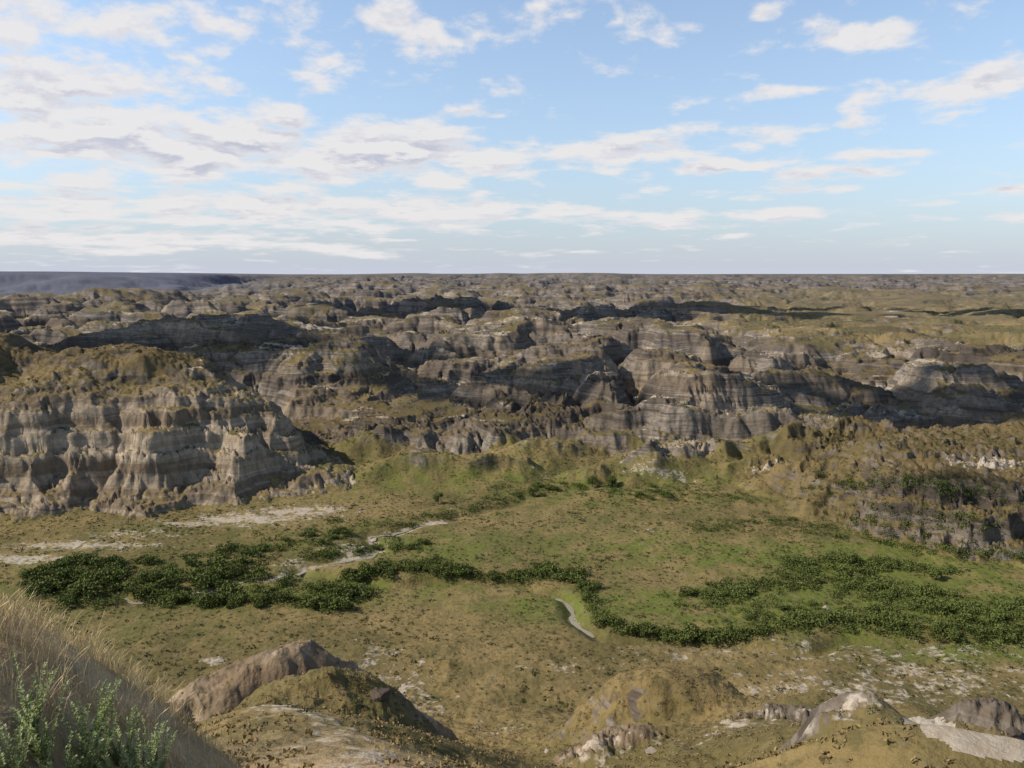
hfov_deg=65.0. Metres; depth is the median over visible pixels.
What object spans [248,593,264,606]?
shrub
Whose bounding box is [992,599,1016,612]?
shrub
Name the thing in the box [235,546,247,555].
shrub
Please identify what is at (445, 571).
shrub
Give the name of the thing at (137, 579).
shrub
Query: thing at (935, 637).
shrub
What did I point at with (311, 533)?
shrub
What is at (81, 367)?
scrub cover
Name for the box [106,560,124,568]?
shrub
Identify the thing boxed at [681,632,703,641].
shrub
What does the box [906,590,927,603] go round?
shrub
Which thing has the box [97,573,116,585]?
shrub
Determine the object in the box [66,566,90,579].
shrub
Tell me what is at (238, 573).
shrub
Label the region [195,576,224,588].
shrub
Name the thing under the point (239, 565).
shrub
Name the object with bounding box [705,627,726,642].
shrub
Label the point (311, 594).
shrub
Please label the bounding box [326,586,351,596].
shrub
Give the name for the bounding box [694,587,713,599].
shrub
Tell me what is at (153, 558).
shrub
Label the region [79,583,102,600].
shrub
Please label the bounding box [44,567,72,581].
shrub
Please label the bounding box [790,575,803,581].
shrub
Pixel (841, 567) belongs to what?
shrub
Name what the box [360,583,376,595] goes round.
shrub
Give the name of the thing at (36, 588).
shrub
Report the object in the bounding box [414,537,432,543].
shrub
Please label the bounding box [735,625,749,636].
shrub
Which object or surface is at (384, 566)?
shrub
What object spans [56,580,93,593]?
shrub
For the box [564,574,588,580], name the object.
shrub
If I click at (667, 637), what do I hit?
shrub
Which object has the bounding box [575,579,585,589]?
shrub
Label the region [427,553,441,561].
shrub
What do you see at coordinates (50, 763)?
sagebrush plant
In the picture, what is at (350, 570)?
shrub
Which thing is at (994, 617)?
shrub
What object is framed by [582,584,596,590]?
shrub
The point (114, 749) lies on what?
sagebrush plant
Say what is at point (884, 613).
shrub
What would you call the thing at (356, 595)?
shrub
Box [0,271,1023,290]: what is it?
prairie
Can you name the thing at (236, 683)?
sandstone outcrop
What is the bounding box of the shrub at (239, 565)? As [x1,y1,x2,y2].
[225,562,247,569]
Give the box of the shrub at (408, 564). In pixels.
[399,561,418,570]
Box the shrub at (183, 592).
[164,589,194,598]
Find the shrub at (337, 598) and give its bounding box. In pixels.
[325,592,352,606]
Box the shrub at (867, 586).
[863,580,877,591]
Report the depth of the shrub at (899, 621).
138.41 m
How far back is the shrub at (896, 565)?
166.25 m
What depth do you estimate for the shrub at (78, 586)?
153.46 m
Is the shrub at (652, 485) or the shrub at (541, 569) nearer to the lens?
the shrub at (541, 569)
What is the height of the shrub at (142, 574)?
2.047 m
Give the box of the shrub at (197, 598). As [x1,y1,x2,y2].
[190,589,219,609]
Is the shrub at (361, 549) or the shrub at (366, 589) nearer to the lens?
the shrub at (366, 589)
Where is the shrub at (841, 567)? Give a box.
[829,562,851,575]
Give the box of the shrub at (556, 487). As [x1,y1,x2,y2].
[545,485,559,489]
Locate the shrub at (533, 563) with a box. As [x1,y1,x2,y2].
[529,561,539,567]
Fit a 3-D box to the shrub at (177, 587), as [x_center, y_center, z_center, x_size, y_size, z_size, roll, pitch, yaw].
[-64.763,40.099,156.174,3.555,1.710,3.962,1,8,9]
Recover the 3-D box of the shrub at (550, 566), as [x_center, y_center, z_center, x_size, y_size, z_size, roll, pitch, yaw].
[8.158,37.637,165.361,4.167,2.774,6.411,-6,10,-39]
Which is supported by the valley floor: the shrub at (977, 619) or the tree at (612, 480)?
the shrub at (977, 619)
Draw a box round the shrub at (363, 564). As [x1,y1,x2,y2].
[357,561,374,576]
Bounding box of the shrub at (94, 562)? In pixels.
[81,556,103,570]
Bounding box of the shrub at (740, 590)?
[728,585,749,595]
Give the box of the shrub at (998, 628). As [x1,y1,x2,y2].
[991,624,1018,641]
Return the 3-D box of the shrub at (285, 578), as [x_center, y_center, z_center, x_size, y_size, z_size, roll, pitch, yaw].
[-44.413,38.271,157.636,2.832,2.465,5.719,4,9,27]
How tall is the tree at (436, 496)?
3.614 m
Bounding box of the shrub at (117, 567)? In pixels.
[108,565,123,575]
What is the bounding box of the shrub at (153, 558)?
[138,554,164,564]
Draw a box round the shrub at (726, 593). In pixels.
[716,591,733,596]
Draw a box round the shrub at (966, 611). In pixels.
[958,606,973,621]
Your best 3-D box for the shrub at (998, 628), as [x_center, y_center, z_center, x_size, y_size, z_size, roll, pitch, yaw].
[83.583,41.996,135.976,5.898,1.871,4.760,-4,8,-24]
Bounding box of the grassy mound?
[556,665,754,737]
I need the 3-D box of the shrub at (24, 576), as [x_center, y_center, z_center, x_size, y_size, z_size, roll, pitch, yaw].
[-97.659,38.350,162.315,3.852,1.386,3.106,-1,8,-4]
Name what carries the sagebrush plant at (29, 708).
on the hillside
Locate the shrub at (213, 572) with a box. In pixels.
[199,565,234,583]
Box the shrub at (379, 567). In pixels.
[369,562,387,572]
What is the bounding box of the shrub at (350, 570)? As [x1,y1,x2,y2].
[342,567,358,581]
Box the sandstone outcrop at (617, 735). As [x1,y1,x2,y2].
[548,723,684,764]
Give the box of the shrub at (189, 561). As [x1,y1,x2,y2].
[184,556,203,566]
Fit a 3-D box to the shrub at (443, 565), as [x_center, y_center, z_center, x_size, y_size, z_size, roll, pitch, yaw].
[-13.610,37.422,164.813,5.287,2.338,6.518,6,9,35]
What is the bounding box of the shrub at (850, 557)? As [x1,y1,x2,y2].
[836,553,857,562]
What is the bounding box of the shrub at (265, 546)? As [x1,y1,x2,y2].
[254,542,273,551]
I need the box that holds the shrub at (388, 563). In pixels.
[372,558,395,566]
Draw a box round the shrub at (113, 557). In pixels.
[100,554,125,563]
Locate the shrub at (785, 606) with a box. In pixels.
[776,604,796,611]
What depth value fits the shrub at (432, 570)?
163.10 m
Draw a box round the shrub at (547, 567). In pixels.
[536,562,556,573]
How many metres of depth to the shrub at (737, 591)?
153.16 m
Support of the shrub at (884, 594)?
on the valley floor
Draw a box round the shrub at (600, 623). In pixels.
[593,615,604,627]
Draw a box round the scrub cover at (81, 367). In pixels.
[2,307,1023,483]
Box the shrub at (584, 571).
[576,564,590,576]
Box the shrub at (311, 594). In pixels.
[300,591,320,608]
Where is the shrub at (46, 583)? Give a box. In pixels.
[33,575,58,592]
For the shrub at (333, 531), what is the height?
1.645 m
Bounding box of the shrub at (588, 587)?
[581,581,595,591]
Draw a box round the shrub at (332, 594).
[324,589,341,600]
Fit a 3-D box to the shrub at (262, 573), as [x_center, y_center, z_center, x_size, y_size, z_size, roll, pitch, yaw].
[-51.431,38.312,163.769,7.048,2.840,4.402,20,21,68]
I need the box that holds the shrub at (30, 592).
[25,585,52,597]
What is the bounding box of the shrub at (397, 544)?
[391,541,404,549]
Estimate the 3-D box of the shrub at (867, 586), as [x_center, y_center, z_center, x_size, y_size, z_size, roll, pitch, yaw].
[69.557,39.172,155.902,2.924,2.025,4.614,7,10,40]
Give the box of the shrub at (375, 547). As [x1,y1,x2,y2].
[371,543,383,549]
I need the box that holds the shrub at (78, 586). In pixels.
[68,578,101,594]
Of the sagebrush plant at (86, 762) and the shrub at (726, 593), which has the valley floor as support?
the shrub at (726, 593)
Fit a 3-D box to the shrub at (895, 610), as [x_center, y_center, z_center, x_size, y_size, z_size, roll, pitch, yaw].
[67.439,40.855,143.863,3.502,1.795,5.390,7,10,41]
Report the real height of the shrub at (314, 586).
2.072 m
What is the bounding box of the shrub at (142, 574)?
[134,570,152,582]
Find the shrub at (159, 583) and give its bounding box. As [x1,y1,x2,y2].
[151,577,178,587]
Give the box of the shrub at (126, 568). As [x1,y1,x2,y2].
[123,566,130,572]
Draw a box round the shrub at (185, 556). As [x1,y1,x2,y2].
[177,553,196,560]
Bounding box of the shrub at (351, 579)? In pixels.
[338,570,359,581]
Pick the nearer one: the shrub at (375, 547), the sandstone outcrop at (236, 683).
the sandstone outcrop at (236, 683)
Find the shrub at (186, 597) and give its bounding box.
[165,591,190,601]
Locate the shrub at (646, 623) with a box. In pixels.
[641,621,653,631]
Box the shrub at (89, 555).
[78,551,98,564]
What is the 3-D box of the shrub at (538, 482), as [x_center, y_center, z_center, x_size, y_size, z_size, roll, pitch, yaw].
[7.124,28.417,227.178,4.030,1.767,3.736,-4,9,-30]
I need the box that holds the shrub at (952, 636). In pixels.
[946,628,961,639]
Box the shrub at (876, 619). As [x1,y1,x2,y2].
[859,614,886,625]
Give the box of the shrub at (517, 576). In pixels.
[508,569,529,583]
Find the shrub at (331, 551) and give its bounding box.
[320,549,337,554]
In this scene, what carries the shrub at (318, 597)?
on the valley floor
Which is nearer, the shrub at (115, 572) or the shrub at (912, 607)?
the shrub at (912, 607)
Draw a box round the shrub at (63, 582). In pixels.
[40,575,72,588]
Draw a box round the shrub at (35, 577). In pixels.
[27,569,54,581]
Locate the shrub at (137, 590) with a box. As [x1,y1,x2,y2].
[123,585,144,596]
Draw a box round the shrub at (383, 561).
[374,559,391,566]
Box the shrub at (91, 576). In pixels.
[69,572,100,583]
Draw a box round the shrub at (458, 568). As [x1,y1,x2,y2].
[448,562,465,574]
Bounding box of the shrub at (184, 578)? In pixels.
[176,571,201,582]
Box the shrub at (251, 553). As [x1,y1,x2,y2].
[246,548,261,557]
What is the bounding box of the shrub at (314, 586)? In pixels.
[305,581,331,593]
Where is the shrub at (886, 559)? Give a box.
[875,553,899,563]
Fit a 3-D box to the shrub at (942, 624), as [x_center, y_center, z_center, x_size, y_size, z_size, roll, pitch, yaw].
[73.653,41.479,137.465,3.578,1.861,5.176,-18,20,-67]
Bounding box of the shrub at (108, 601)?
[91,597,119,611]
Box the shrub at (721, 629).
[713,626,726,639]
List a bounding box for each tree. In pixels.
[433,492,443,503]
[527,484,539,495]
[587,474,597,486]
[607,475,616,482]
[929,568,942,579]
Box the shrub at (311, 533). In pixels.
[296,529,318,536]
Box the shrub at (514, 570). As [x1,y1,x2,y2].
[509,568,525,575]
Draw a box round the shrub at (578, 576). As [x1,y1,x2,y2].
[565,571,581,583]
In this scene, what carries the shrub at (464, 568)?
on the valley floor
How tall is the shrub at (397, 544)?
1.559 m
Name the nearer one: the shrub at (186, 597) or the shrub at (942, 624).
the shrub at (942, 624)
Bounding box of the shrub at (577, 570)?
[561,567,584,574]
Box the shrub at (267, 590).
[258,584,276,597]
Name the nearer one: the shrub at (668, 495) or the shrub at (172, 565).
the shrub at (172, 565)
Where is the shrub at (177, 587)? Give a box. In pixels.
[172,585,189,593]
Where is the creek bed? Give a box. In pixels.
[0,459,1023,656]
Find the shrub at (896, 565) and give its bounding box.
[889,561,897,568]
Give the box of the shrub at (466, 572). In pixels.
[461,562,470,574]
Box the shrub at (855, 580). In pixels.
[852,578,867,589]
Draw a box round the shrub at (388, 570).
[380,565,394,578]
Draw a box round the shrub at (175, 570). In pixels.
[162,567,183,580]
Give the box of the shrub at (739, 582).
[731,580,744,585]
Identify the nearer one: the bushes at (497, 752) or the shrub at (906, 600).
the bushes at (497, 752)
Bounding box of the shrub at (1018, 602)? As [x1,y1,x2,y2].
[1011,594,1023,606]
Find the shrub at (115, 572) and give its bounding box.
[85,567,124,584]
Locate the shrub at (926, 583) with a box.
[923,581,937,590]
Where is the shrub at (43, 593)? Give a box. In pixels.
[37,580,61,594]
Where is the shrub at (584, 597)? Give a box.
[582,593,594,600]
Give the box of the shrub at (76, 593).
[70,591,78,597]
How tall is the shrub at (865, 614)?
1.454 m
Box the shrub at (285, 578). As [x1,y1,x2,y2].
[277,571,297,586]
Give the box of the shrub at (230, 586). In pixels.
[220,579,243,597]
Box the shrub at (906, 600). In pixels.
[900,596,915,604]
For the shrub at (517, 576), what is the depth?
160.80 m
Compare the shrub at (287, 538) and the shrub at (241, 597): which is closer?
the shrub at (241, 597)
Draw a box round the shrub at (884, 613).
[871,610,903,622]
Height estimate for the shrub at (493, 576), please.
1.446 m
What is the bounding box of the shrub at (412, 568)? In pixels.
[405,564,419,573]
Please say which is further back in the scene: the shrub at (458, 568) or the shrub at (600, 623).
the shrub at (458, 568)
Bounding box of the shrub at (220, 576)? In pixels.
[197,570,228,584]
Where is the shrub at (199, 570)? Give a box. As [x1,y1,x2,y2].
[185,565,211,580]
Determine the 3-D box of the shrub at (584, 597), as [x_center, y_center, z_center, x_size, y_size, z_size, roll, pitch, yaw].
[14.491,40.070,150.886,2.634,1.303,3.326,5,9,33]
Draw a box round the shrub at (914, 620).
[908,618,924,629]
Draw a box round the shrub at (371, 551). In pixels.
[366,542,379,552]
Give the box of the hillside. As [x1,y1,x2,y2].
[0,610,1023,767]
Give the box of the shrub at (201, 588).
[191,571,213,591]
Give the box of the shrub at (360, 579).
[355,574,363,581]
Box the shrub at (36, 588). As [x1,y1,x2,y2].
[28,582,60,592]
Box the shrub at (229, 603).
[225,596,237,608]
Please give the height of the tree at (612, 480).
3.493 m
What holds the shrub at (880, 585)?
on the valley floor
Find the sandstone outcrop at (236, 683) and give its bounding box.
[162,638,461,743]
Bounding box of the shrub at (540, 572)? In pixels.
[534,568,544,578]
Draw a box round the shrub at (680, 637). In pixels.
[675,629,698,643]
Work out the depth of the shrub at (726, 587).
154.38 m
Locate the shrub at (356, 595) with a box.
[351,588,365,600]
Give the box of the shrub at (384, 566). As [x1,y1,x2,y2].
[373,562,401,575]
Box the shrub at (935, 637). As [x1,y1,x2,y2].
[929,631,943,641]
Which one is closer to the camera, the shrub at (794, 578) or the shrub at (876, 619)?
the shrub at (876, 619)
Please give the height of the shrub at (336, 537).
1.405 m
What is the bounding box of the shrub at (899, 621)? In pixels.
[882,617,914,628]
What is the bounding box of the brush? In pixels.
[17,466,1023,653]
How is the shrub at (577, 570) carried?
on the valley floor
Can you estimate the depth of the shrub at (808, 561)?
167.83 m
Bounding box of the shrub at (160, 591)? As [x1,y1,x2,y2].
[155,588,176,600]
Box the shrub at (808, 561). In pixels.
[795,556,816,565]
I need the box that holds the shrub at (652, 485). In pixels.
[648,482,659,487]
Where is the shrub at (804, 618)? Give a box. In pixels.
[784,613,818,625]
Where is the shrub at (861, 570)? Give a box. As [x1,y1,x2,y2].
[850,564,874,574]
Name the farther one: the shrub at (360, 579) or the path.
the shrub at (360, 579)
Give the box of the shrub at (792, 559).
[785,555,807,566]
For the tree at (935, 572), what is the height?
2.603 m
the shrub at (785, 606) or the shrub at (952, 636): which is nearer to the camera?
the shrub at (952, 636)
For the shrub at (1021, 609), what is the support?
on the valley floor
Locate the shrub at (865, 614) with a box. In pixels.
[856,610,874,619]
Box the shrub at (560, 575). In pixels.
[548,568,574,581]
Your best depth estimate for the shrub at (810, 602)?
148.61 m
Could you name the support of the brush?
on the valley floor
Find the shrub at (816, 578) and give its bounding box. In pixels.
[809,576,826,583]
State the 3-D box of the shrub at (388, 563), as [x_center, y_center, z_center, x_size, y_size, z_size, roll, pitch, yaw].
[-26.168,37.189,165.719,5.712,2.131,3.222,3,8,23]
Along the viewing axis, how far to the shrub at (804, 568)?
164.45 m
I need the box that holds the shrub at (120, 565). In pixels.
[104,562,123,573]
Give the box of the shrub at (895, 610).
[876,606,900,616]
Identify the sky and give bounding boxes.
[0,0,1023,273]
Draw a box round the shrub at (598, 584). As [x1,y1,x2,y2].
[586,579,601,588]
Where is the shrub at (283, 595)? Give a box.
[267,588,294,603]
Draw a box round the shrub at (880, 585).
[870,581,897,590]
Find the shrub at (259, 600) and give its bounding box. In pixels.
[252,594,267,607]
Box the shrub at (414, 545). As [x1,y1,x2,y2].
[404,542,420,549]
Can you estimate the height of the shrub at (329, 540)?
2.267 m
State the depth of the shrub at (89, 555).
170.19 m
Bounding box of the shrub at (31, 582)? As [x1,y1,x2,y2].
[20,579,37,589]
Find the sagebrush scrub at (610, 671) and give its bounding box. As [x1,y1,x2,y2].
[0,423,1023,715]
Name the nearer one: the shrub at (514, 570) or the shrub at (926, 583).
the shrub at (926, 583)
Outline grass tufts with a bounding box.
[153,638,1006,767]
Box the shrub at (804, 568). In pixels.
[794,566,816,573]
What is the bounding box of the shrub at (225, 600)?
[221,592,231,604]
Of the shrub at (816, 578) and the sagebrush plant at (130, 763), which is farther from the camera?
the shrub at (816, 578)
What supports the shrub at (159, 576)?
on the valley floor
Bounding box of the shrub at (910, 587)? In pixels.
[900,584,933,597]
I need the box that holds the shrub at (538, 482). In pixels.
[531,481,545,487]
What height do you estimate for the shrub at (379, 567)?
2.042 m
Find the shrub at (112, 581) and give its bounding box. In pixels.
[101,574,124,587]
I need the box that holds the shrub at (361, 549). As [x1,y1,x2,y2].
[351,546,365,553]
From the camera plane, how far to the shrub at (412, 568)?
163.48 m
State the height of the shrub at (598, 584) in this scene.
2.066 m
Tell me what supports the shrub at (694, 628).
on the valley floor
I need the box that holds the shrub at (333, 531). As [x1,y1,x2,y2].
[327,527,344,533]
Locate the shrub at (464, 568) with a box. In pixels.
[451,563,472,573]
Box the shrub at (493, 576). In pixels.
[488,572,498,580]
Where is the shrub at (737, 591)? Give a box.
[727,584,745,597]
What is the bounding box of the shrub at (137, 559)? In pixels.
[132,554,151,562]
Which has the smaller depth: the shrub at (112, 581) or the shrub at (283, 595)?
the shrub at (283, 595)
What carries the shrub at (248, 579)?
on the valley floor
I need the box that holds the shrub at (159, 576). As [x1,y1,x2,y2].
[146,570,174,583]
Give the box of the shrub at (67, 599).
[55,591,75,610]
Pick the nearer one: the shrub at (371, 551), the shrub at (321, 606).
the shrub at (321, 606)
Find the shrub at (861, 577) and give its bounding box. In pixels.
[839,574,878,582]
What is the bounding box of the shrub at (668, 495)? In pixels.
[664,490,671,498]
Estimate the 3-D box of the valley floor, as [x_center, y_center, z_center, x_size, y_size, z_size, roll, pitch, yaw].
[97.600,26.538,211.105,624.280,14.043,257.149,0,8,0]
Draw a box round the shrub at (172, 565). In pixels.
[161,562,177,573]
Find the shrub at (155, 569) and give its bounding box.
[146,568,165,573]
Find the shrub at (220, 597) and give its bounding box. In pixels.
[201,590,235,605]
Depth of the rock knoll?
41.86 m
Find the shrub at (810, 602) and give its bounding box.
[805,598,816,606]
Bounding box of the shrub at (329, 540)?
[315,536,332,545]
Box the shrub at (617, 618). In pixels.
[600,611,627,624]
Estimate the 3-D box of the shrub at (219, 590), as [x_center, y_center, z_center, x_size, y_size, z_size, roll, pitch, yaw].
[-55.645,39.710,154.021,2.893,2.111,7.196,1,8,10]
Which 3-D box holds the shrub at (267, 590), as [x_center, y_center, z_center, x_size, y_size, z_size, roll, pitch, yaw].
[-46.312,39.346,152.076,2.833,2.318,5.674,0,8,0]
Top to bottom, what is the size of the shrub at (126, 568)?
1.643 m
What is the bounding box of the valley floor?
[0,423,1023,715]
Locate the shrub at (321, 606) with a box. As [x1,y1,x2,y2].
[308,598,336,613]
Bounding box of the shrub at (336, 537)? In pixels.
[329,534,343,539]
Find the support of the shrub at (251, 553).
on the valley floor
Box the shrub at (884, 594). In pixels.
[872,590,893,604]
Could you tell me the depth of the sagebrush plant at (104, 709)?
7.75 m
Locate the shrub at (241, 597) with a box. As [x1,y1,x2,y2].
[233,591,247,606]
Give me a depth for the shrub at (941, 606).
144.26 m
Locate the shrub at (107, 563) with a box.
[103,558,126,567]
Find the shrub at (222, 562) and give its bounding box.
[201,559,236,571]
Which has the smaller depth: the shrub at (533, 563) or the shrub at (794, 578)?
the shrub at (794, 578)
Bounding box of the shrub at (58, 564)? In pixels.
[33,559,70,571]
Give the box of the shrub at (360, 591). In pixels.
[353,585,375,597]
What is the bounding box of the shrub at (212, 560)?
[206,556,229,568]
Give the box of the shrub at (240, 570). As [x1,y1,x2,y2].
[233,566,243,576]
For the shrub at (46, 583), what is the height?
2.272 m
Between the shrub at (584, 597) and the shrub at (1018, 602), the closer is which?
the shrub at (1018, 602)
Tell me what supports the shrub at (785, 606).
on the valley floor
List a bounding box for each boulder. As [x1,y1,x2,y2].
[210,657,224,662]
[370,688,390,701]
[589,740,605,751]
[645,746,656,753]
[1005,727,1020,738]
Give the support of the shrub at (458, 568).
on the valley floor
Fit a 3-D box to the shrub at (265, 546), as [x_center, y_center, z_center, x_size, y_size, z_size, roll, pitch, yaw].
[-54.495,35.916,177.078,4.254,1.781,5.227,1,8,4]
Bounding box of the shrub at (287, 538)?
[281,536,293,541]
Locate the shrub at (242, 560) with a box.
[228,554,252,563]
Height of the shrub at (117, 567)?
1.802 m
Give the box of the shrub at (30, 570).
[18,567,51,576]
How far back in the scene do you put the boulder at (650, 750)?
68.72 m
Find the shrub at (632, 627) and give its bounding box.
[624,622,646,634]
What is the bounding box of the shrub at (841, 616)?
[821,608,854,623]
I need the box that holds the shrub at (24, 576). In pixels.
[20,570,36,577]
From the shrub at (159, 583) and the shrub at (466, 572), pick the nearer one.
the shrub at (159, 583)
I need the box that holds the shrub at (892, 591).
[883,587,898,593]
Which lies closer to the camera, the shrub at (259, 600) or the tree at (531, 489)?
the shrub at (259, 600)
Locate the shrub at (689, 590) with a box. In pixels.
[677,586,699,596]
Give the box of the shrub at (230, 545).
[214,540,238,552]
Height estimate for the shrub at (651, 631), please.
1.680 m
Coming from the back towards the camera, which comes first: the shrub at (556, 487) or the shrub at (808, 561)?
the shrub at (556, 487)
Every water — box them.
[124,524,428,603]
[555,598,594,637]
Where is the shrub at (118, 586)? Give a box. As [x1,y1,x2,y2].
[104,580,135,592]
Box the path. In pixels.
[899,713,1023,762]
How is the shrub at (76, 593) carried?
on the valley floor
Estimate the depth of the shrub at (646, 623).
136.81 m
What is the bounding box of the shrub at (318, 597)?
[302,595,330,607]
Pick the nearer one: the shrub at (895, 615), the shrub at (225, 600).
the shrub at (895, 615)
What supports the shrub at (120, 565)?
on the valley floor
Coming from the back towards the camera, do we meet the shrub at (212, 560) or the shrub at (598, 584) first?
the shrub at (212, 560)
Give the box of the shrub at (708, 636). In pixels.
[696,632,715,642]
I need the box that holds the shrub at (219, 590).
[215,583,227,594]
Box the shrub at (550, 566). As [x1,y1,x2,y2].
[537,559,563,575]
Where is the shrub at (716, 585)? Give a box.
[704,580,723,588]
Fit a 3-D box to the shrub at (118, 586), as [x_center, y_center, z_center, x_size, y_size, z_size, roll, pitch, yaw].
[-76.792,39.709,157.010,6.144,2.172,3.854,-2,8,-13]
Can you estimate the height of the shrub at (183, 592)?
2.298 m
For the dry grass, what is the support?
on the hillside
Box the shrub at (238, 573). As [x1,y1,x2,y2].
[223,566,240,575]
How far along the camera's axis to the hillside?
36.69 m
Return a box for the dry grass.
[0,566,458,767]
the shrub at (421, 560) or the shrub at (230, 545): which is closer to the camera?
the shrub at (421, 560)
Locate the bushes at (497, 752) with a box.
[252,699,903,767]
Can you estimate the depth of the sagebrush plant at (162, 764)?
8.13 m
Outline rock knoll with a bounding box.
[929,695,1023,739]
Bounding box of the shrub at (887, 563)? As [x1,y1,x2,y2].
[882,562,894,567]
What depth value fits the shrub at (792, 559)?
166.77 m
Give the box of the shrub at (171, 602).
[156,592,182,608]
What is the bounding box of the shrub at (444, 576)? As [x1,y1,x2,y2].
[437,567,462,578]
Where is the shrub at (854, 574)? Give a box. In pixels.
[833,568,863,577]
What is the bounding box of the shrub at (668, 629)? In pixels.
[655,625,683,635]
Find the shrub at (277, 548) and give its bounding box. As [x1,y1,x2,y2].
[266,545,286,551]
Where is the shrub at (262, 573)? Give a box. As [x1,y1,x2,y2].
[249,562,270,580]
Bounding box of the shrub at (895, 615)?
[883,610,907,622]
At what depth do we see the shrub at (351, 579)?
160.88 m
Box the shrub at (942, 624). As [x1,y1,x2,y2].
[926,619,959,632]
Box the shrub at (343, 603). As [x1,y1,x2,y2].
[324,597,354,609]
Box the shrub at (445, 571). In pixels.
[436,563,452,575]
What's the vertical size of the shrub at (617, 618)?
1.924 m
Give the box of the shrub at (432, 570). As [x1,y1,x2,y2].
[427,562,436,575]
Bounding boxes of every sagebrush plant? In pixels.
[0,719,31,767]
[0,729,28,767]
[9,680,68,767]
[10,646,57,731]
[23,724,83,767]
[60,703,117,767]
[63,703,108,767]
[69,678,121,748]
[91,737,126,767]
[94,705,147,765]
[102,707,167,767]
[129,721,166,767]
[139,712,177,767]
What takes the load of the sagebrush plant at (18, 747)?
on the hillside
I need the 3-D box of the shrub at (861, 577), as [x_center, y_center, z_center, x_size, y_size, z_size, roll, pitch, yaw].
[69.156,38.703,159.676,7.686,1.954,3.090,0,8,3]
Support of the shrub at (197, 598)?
on the valley floor
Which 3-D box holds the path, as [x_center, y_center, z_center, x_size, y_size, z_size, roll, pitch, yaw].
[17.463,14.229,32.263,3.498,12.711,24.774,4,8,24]
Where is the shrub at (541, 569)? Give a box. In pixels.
[528,567,545,574]
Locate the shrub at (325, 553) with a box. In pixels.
[314,548,327,556]
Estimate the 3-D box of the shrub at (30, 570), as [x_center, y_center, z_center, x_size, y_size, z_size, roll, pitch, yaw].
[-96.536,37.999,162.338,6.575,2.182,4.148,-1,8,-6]
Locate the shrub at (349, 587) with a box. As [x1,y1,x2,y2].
[337,582,359,596]
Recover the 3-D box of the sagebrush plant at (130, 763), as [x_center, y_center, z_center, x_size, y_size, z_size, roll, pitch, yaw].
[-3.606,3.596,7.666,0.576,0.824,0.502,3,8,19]
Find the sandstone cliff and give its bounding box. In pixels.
[0,332,367,520]
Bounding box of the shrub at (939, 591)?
[927,587,955,597]
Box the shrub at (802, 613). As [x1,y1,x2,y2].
[793,609,825,625]
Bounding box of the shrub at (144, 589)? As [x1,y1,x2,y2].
[130,582,158,599]
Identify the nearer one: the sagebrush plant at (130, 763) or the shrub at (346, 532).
the sagebrush plant at (130, 763)
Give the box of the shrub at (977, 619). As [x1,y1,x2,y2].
[956,613,987,623]
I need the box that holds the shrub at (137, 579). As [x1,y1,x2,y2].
[125,575,143,586]
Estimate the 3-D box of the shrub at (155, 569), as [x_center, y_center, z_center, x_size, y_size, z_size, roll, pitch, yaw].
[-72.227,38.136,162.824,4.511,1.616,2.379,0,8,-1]
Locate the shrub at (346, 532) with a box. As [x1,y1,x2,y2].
[341,528,353,536]
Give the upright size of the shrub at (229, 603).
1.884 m
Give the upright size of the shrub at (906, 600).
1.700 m
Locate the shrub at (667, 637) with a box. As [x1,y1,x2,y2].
[658,630,675,641]
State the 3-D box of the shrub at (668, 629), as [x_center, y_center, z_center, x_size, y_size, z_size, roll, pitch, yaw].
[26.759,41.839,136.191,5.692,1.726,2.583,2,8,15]
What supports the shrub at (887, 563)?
on the valley floor
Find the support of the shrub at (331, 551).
on the valley floor
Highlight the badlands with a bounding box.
[0,275,1023,460]
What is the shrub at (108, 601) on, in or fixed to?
on the valley floor
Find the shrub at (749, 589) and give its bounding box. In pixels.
[738,582,756,594]
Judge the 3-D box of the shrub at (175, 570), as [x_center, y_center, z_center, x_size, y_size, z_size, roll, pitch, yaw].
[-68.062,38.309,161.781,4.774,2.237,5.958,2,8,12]
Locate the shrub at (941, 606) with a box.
[923,597,959,613]
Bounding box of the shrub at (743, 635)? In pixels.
[738,629,748,640]
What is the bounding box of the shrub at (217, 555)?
[207,551,230,558]
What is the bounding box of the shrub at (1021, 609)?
[1017,606,1023,620]
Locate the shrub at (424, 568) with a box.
[422,560,433,570]
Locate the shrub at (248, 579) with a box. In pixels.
[237,571,257,582]
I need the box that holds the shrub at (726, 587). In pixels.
[714,586,731,591]
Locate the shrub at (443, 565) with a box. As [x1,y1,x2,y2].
[430,559,450,572]
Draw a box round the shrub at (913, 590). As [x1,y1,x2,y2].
[908,587,924,597]
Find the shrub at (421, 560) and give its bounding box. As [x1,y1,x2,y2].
[412,557,434,565]
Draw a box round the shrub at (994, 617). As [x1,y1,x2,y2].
[987,609,1010,623]
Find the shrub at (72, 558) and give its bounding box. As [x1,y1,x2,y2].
[60,551,87,565]
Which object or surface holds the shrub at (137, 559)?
on the valley floor
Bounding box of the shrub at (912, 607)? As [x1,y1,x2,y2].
[902,601,927,612]
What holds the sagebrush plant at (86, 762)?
on the hillside
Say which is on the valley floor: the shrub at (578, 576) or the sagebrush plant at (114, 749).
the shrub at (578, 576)
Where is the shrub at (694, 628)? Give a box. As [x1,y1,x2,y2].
[681,621,704,642]
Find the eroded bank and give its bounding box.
[724,415,1023,563]
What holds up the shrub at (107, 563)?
on the valley floor
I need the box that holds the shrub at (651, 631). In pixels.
[637,622,657,635]
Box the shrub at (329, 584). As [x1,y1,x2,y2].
[316,579,339,595]
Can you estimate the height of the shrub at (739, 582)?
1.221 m
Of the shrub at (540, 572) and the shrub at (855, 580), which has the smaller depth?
the shrub at (855, 580)

